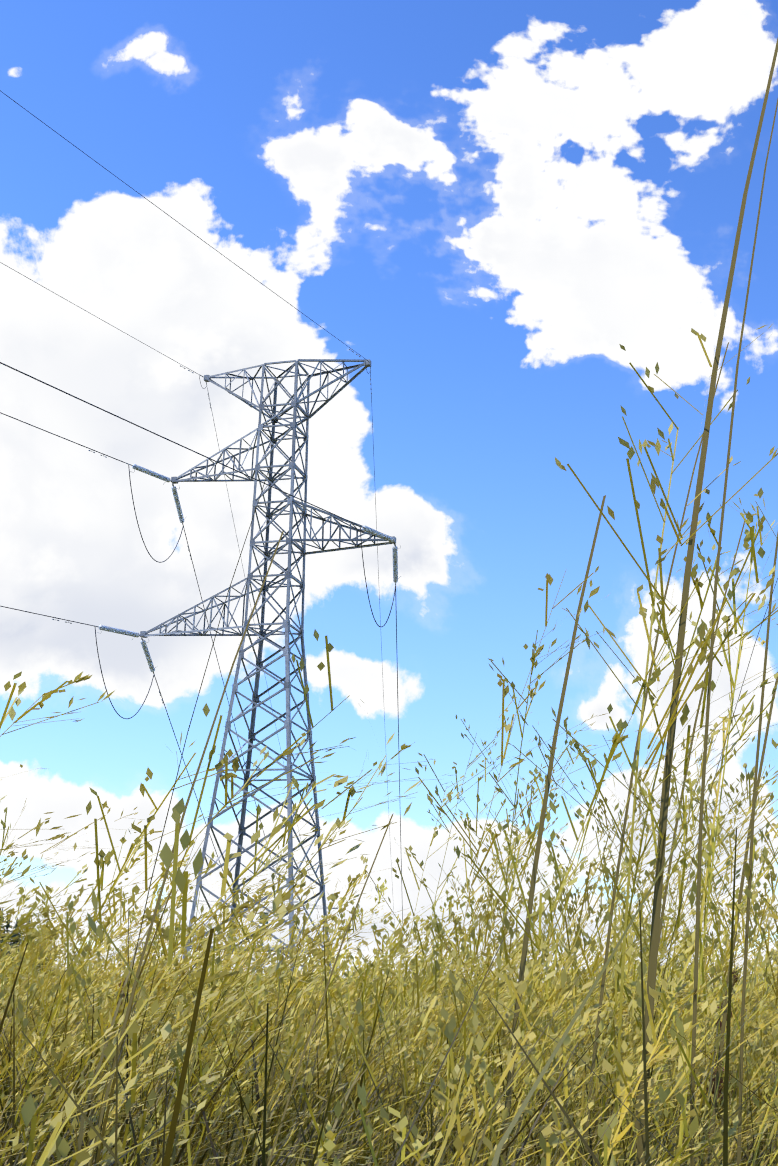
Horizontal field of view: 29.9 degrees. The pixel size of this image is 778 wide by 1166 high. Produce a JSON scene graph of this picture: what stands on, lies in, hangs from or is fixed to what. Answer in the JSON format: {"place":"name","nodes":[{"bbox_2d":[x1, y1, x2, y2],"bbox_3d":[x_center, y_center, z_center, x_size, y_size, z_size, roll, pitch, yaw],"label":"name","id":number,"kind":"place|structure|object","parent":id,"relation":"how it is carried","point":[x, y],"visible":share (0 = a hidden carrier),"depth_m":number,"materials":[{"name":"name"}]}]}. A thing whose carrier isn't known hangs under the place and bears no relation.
{"place":"outdoors","nodes":[
{"label":"outdoors","id":0,"kind":"place"},
{"bbox_2d":[0,91,403,959],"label":"power line conductors","id":1,"kind":"object","parent":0,"point":[234,525],"visible":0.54,"depth_m":87.69,"materials":[{"name":"grey metal"}]},
{"bbox_2d":[0,0,777,987],"label":"sky","id":2,"kind":"structure","parent":0,"point":[483,201],"materials":[{"name":"blue"}]},
{"bbox_2d":[88,38,777,1165],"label":"grass stalks","id":3,"kind":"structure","parent":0,"point":[656,934],"depth_m":1.08,"materials":[{"name":"green plant"}]},
{"bbox_3d":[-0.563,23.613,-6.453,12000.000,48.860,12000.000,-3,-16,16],"label":"terrain","id":4,"kind":"structure","parent":0,"visible":0},
{"bbox_2d":[52,349,400,980],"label":"transmission tower","id":5,"kind":"structure","parent":4,"relation":"on","point":[262,634],"depth_m":89.43,"materials":[{"name":"metal"}]},
{"bbox_2d":[0,907,740,984],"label":"conifer trees","id":6,"kind":"object","parent":4,"relation":"on","point":[8,925],"depth_m":145.99,"materials":[{"name":"green plant"}]},
{"bbox_2d":[0,325,777,1165],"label":"meadow grass","id":7,"kind":"structure","parent":4,"relation":"on","point":[412,1067],"depth_m":1.56,"materials":[{"name":"green plant"}]}
]}

